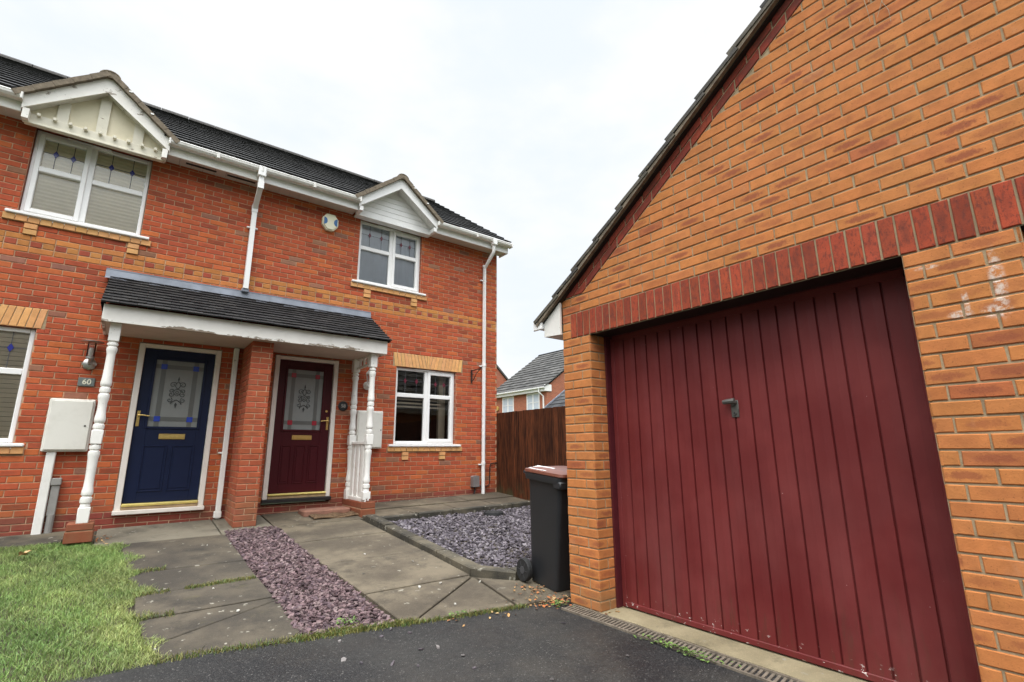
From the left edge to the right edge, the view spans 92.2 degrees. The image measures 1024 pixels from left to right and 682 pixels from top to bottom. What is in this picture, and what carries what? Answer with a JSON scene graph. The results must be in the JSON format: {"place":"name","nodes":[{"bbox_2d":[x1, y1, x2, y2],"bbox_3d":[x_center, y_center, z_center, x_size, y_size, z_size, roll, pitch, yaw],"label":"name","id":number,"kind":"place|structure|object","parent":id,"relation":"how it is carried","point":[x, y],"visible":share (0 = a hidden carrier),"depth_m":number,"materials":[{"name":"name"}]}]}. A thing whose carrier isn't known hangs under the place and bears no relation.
{"place":"outdoors","nodes":[
{"label":"outdoors","id":0,"kind":"place"},
{"bbox_2d":[0,531,64,549],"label":"path","id":1,"kind":"structure","parent":0,"point":[21,540],"depth_m":5.33,"materials":[{"name":"grey concrete"}]},
{"bbox_2d":[94,515,271,548],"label":"path","id":2,"kind":"structure","parent":0,"point":[158,532],"depth_m":5.91,"materials":[{"name":"concrete"}]},
{"bbox_2d":[122,534,304,661],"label":"path","id":3,"kind":"structure","parent":0,"point":[206,617],"depth_m":3.85,"materials":[{"name":"grey concrete"}]},
{"bbox_2d":[154,526,480,650],"bbox_3d":[-2.045,2.158,4.784,2.404,0.269,3.357,9,-16,-37],"label":"stone debris","id":4,"kind":"object","parent":3,"relation":"on","point":[238,610],"visible":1,"depth_m":4.27,"materials":[{"name":"stone"}]},
{"bbox_2d":[0,508,570,681],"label":"terrain","id":5,"kind":"structure","parent":0,"point":[63,626],"depth_m":3.60,"materials":[{"name":"plant"}]},
{"bbox_2d":[0,540,171,681],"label":"grass","id":6,"kind":"structure","parent":5,"relation":"on","point":[78,569],"depth_m":3.55,"materials":[{"name":"green plant"}]},
{"bbox_2d":[18,550,30,554],"bbox_3d":[-4.604,2.000,4.647,0.083,0.049,0.113,5,-14,-24],"label":"dry leaf","id":7,"kind":"object","parent":6,"relation":"on","point":[23,553],"visible":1,"depth_m":4.64,"materials":[{"name":"brown plant"}]},
{"bbox_2d":[0,53,266,536],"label":"semi detached house","id":8,"kind":"structure","parent":5,"relation":"on","point":[101,171],"depth_m":6.40,"materials":[{"name":"brick"}]},
{"bbox_2d":[0,326,35,448],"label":"window","id":9,"kind":"structure","parent":8,"relation":"in","point":[16,344],"depth_m":5.77,"materials":[{"name":"white plastic"}]},
{"bbox_2d":[30,452,56,534],"bbox_3d":[-5.374,1.756,5.658,0.085,0.942,0.077,9,-16,-37],"label":"cable duct","id":10,"kind":"object","parent":8,"relation":"attached to","point":[43,495],"visible":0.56,"depth_m":5.63,"materials":[{"name":"white plastic"}]},
{"bbox_2d":[43,478,61,533],"bbox_3d":[-5.303,1.923,5.680,0.090,0.665,0.073,9,-16,-37],"label":"cable duct","id":11,"kind":"object","parent":8,"relation":"attached to","point":[56,483],"visible":0.9,"depth_m":5.67,"materials":[{"name":"grey plastic"}]},
{"bbox_2d":[40,398,95,451],"bbox_3d":[-5.278,1.003,5.878,0.417,0.617,0.119,9,-16,-37],"label":"meter box","id":12,"kind":"object","parent":8,"relation":"attached to","point":[68,425],"visible":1,"depth_m":5.83,"materials":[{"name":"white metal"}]},
{"bbox_2d":[42,400,93,449],"bbox_3d":[-5.250,0.996,5.842,0.381,0.575,0.015,9,-16,-37],"label":"box door","id":13,"kind":"structure","parent":12,"relation":"in","point":[65,430],"depth_m":5.83,"materials":[{"name":"white plastic"}]},
{"bbox_2d":[4,130,167,240],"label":"window","id":14,"kind":"structure","parent":8,"relation":"in","point":[69,181],"depth_m":6.49,"materials":[{"name":"white plastic"}]},
{"bbox_2d":[77,377,95,386],"bbox_3d":[-5.247,0.506,6.080,0.162,0.105,0.020,9,-16,-37],"label":"number plate","id":15,"kind":"object","parent":8,"relation":"attached to","point":[89,382],"visible":1,"depth_m":6.08,"materials":[{"name":"stone"}]},
{"bbox_2d":[81,340,104,369],"bbox_3d":[-5.179,0.168,6.059,0.230,0.349,0.253,9,-16,-37],"label":"wall lamp","id":16,"kind":"object","parent":8,"relation":"attached to","point":[89,363],"visible":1,"depth_m":6.08,"materials":[{"name":"metal"}]},
{"bbox_2d":[122,348,215,503],"bbox_3d":[-4.526,1.104,6.561,0.802,1.972,0.111,9,-16,-37],"label":"door","id":17,"kind":"structure","parent":8,"relation":"in","point":[168,440],"depth_m":6.55,"materials":[{"name":"blue plastic"}]},
{"bbox_2d":[62,268,391,543],"bbox_3d":[-3.549,0.806,6.736,3.560,3.306,0.970,9,-16,-37],"label":"porch canopy","id":18,"kind":"object","parent":8,"relation":"attached to","point":[259,344],"visible":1,"depth_m":6.61,"materials":[{"name":"wood"}]},
{"bbox_2d":[224,525,396,637],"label":"slate chippings","id":19,"kind":"object","parent":5,"relation":"on","point":[295,573],"visible":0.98,"depth_m":4.27,"materials":[{"name":"purple gravel"}]},
{"bbox_2d":[180,134,512,518],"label":"semi detached house","id":20,"kind":"structure","parent":5,"relation":"on","point":[406,264],"depth_m":8.68,"materials":[{"name":"brick"}]},
{"bbox_2d":[267,359,333,493],"bbox_3d":[-3.211,1.292,7.557,0.812,1.972,0.111,9,-16,-37],"label":"door","id":21,"kind":"structure","parent":20,"relation":"in","point":[303,402],"depth_m":7.55,"materials":[{"name":"red plastic"}]},
{"bbox_2d":[321,213,337,231],"bbox_3d":[-3.071,-1.997,8.327,0.260,0.290,0.079,9,-16,-37],"label":"alarm box","id":22,"kind":"object","parent":20,"relation":"attached to","point":[329,222],"visible":1,"depth_m":8.29,"materials":[{"name":"beige plastic"}]},
{"bbox_2d":[338,401,347,410],"bbox_3d":[-2.722,1.049,7.949,0.156,0.156,0.023,9,-16,-37],"label":"number plate","id":23,"kind":"object","parent":20,"relation":"attached to","point":[342,405],"visible":1,"depth_m":7.94,"materials":[{"name":"black metal"}]},
{"bbox_2d":[363,370,369,389],"bbox_3d":[-2.366,0.624,8.204,0.170,0.360,0.212,9,-16,-37],"label":"wall lamp","id":24,"kind":"object","parent":20,"relation":"attached to","point":[365,385],"visible":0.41,"depth_m":8.21,"materials":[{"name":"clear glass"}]},
{"bbox_2d":[355,410,382,448],"bbox_3d":[-2.346,1.455,8.091,0.435,0.610,0.119,9,-16,-37],"label":"meter box","id":25,"kind":"object","parent":20,"relation":"attached to","point":[361,422],"visible":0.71,"depth_m":8.06,"materials":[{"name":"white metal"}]},
{"bbox_2d":[357,412,382,446],"bbox_3d":[-2.317,1.447,8.055,0.399,0.568,0.015,9,-16,-37],"label":"box door","id":26,"kind":"structure","parent":25,"relation":"in","point":[377,416],"depth_m":8.07,"materials":[{"name":"white plastic"}]},
{"bbox_2d":[351,211,425,298],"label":"window","id":27,"kind":"structure","parent":20,"relation":"in","point":[388,258],"depth_m":9.01,"materials":[{"name":"white plastic"}]},
{"bbox_2d":[388,355,460,459],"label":"window","id":28,"kind":"structure","parent":20,"relation":"in","point":[424,399],"depth_m":9.38,"materials":[{"name":"white plastic"}]},
{"bbox_2d":[471,475,479,493],"bbox_3d":[-0.686,2.692,9.142,0.140,0.380,0.088,9,-16,-37],"label":"cable cover","id":29,"kind":"object","parent":20,"relation":"attached to","point":[475,481],"visible":0.89,"depth_m":9.12,"materials":[{"name":"grey plastic"}]},
{"bbox_2d":[471,367,481,382],"bbox_3d":[-0.680,0.653,9.428,0.024,0.275,0.360,9,-16,-37],"label":"hanging basket bracket","id":30,"kind":"object","parent":20,"relation":"attached to","point":[475,374],"visible":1,"depth_m":9.49,"materials":[{"name":"black metal"}]},
{"bbox_2d":[479,462,496,486],"bbox_3d":[-0.469,2.543,9.387,0.453,0.442,0.017,9,-16,-37],"label":"wall cable","id":31,"kind":"object","parent":20,"relation":"attached to","point":[489,473],"depth_m":9.42,"materials":[{"name":"black plastic"}]},
{"bbox_2d":[365,514,481,575],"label":"kerb","id":32,"kind":"structure","parent":5,"relation":"on","point":[463,564],"depth_m":5.56,"materials":[{"name":"grey concrete"}]},
{"bbox_2d":[380,501,529,521],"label":"kerb","id":33,"kind":"structure","parent":5,"relation":"on","point":[443,512],"depth_m":7.55,"materials":[{"name":"grey concrete"}]},
{"bbox_2d":[390,505,531,567],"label":"slate chippings","id":34,"kind":"object","parent":5,"relation":"on","point":[522,523],"visible":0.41,"depth_m":6.34,"materials":[{"name":"purple gravel"}]},
{"bbox_2d":[483,510,502,515],"bbox_3d":[-0.287,2.671,7.619,0.310,0.072,0.310,9,-16,-37],"label":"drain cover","id":35,"kind":"object","parent":34,"relation":"on","point":[493,513],"visible":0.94,"depth_m":7.51,"materials":[{"name":"grey metal"}]},
{"bbox_2d":[471,565,515,580],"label":"kerb","id":36,"kind":"structure","parent":5,"relation":"on","point":[493,572],"depth_m":4.65,"materials":[{"name":"grey concrete"}]},
{"bbox_2d":[509,567,519,579],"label":"kerb","id":37,"kind":"structure","parent":5,"relation":"on","point":[515,569],"depth_m":4.63,"materials":[{"name":"grey concrete"}]},
{"bbox_2d":[497,406,566,500],"bbox_3d":[1.243,1.967,7.782,0.188,1.937,4.842,9,-16,-37],"label":"timber fence","id":38,"kind":"object","parent":5,"relation":"on","point":[530,438],"visible":0.29,"depth_m":8.93,"materials":[{"name":"brown wood"}]},
{"bbox_2d":[261,511,362,526],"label":"path","id":39,"kind":"structure","parent":0,"point":[284,519],"depth_m":6.76,"materials":[{"name":"grey concrete"}]},
{"bbox_2d":[298,506,349,516],"bbox_3d":[-2.746,2.497,7.218,0.660,0.095,0.340,9,-16,-37],"label":"brick step","id":40,"kind":"object","parent":39,"relation":"on","point":[305,512],"visible":0.74,"depth_m":7.10,"materials":[{"name":"red brick"}]},
{"bbox_2d":[309,511,358,519],"bbox_3d":[-2.508,2.473,7.035,0.719,0.078,0.314,9,-16,-37],"label":"door mat","id":41,"kind":"object","parent":39,"relation":"on","point":[334,515],"depth_m":6.97,"materials":[{"name":"brown fabric"}]},
{"bbox_2d":[0,0,763,378],"label":"sky","id":42,"kind":"structure","parent":0,"point":[530,121],"materials":[{"name":"white"}]},
{"bbox_2d":[278,519,570,623],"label":"path","id":43,"kind":"structure","parent":0,"point":[391,579],"depth_m":4.53,"materials":[{"name":"grey concrete"}]},
{"bbox_2d":[94,535,625,626],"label":"fallen leaves","id":44,"kind":"object","parent":43,"relation":"on","point":[552,598],"visible":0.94,"depth_m":4.03,"materials":[{"name":"brown plant"}]},
{"bbox_2d":[516,465,569,591],"bbox_3d":[0.468,1.695,4.570,0.586,1.052,0.686,9,-16,-37],"label":"wheelie bin","id":45,"kind":"object","parent":43,"relation":"on","point":[547,565],"visible":0.77,"depth_m":4.39,"materials":[{"name":"grey plastic"}]},
{"bbox_2d":[58,600,794,681],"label":"driveway","id":46,"kind":"structure","parent":0,"point":[532,643],"depth_m":2.93,"materials":[{"name":"grey asphalt"}]},
{"bbox_2d":[131,564,528,665],"bbox_3d":[-1.776,1.942,3.569,3.617,0.194,1.520,-3,-13,11],"label":"moss","id":47,"kind":"object","parent":46,"relation":"on","point":[345,629],"visible":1,"depth_m":3.44,"materials":[{"name":"green plant"}]},
{"bbox_2d":[338,622,628,679],"bbox_3d":[-0.213,1.911,3.048,1.809,0.028,0.901,1,-13,-5],"label":"stone debris","id":48,"kind":"object","parent":46,"relation":"on","point":[343,659],"visible":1,"depth_m":2.93,"materials":[{"name":"stone"}]},
{"bbox_2d":[334,600,741,666],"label":"weeds","id":49,"kind":"object","parent":46,"relation":"on","point":[655,641],"visible":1,"depth_m":3.14,"materials":[{"name":"green plant"}]},
{"bbox_2d":[561,604,804,681],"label":"drain channel","id":50,"kind":"object","parent":46,"relation":"on","point":[581,611],"visible":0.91,"depth_m":3.09,"materials":[{"name":"grey metal"}]},
{"bbox_2d":[375,492,512,509],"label":"path","id":51,"kind":"structure","parent":0,"point":[422,502],"depth_m":8.35,"materials":[{"name":"grey concrete"}]},
{"bbox_2d":[362,497,528,519],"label":"path","id":52,"kind":"structure","parent":0,"point":[396,511],"depth_m":7.93,"materials":[{"name":"grey concrete"}]},
{"bbox_2d":[497,365,507,387],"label":"house","id":53,"kind":"structure","parent":0,"point":[502,378],"depth_m":42.51,"materials":[{"name":"red brick"}]},
{"bbox_2d":[497,349,564,412],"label":"house","id":54,"kind":"structure","parent":0,"point":[538,382],"depth_m":33.56,"materials":[{"name":"red brick"}]},
{"bbox_2d":[502,396,513,412],"bbox_3d":[-0.276,4.518,34.152,0.030,1.270,1.300,9,-16,-37],"label":"window","id":55,"kind":"structure","parent":54,"relation":"in","point":[507,402],"depth_m":34.16,"materials":[{"name":"white plastic"}]},
{"bbox_2d":[526,393,539,409],"bbox_3d":[1.372,4.046,32.066,0.030,1.270,1.300,9,-16,-37],"label":"window","id":56,"kind":"structure","parent":54,"relation":"in","point":[533,400],"depth_m":32.06,"materials":[{"name":"white plastic"}]},
{"bbox_2d":[544,390,564,407],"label":"garage","id":57,"kind":"structure","parent":0,"point":[558,400],"depth_m":18.55,"materials":[{"name":"tile"}]},
{"bbox_2d":[599,606,871,681],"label":"apron","id":58,"kind":"object","parent":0,"point":[802,670],"visible":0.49,"depth_m":3.04,"materials":[{"name":"concrete"}]},
{"bbox_2d":[533,0,1023,681],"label":"garage","id":59,"kind":"structure","parent":0,"point":[781,314],"depth_m":2.89,"materials":[{"name":"brick"}]},
{"bbox_2d":[604,267,980,681],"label":"garage door","id":60,"kind":"structure","parent":59,"relation":"in","point":[777,483],"depth_m":3.00,"materials":[{"name":"red metal"}]}
]}

